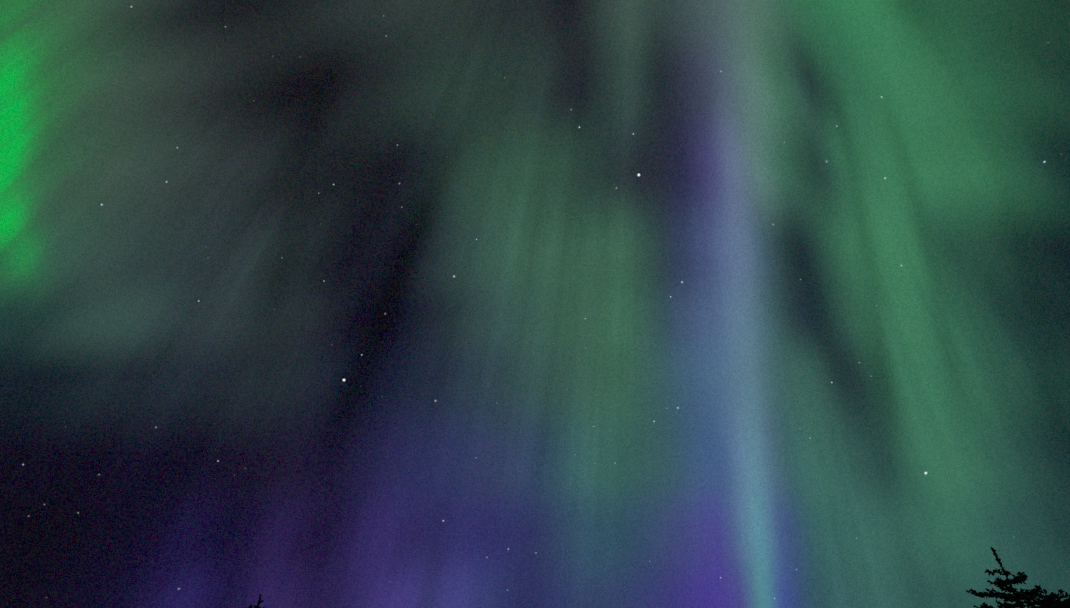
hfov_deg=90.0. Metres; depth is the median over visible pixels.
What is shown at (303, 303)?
sky
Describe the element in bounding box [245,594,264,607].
conifer tree
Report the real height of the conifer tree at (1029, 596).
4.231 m
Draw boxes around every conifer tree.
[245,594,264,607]
[966,547,1069,607]
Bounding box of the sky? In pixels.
[0,0,1069,607]

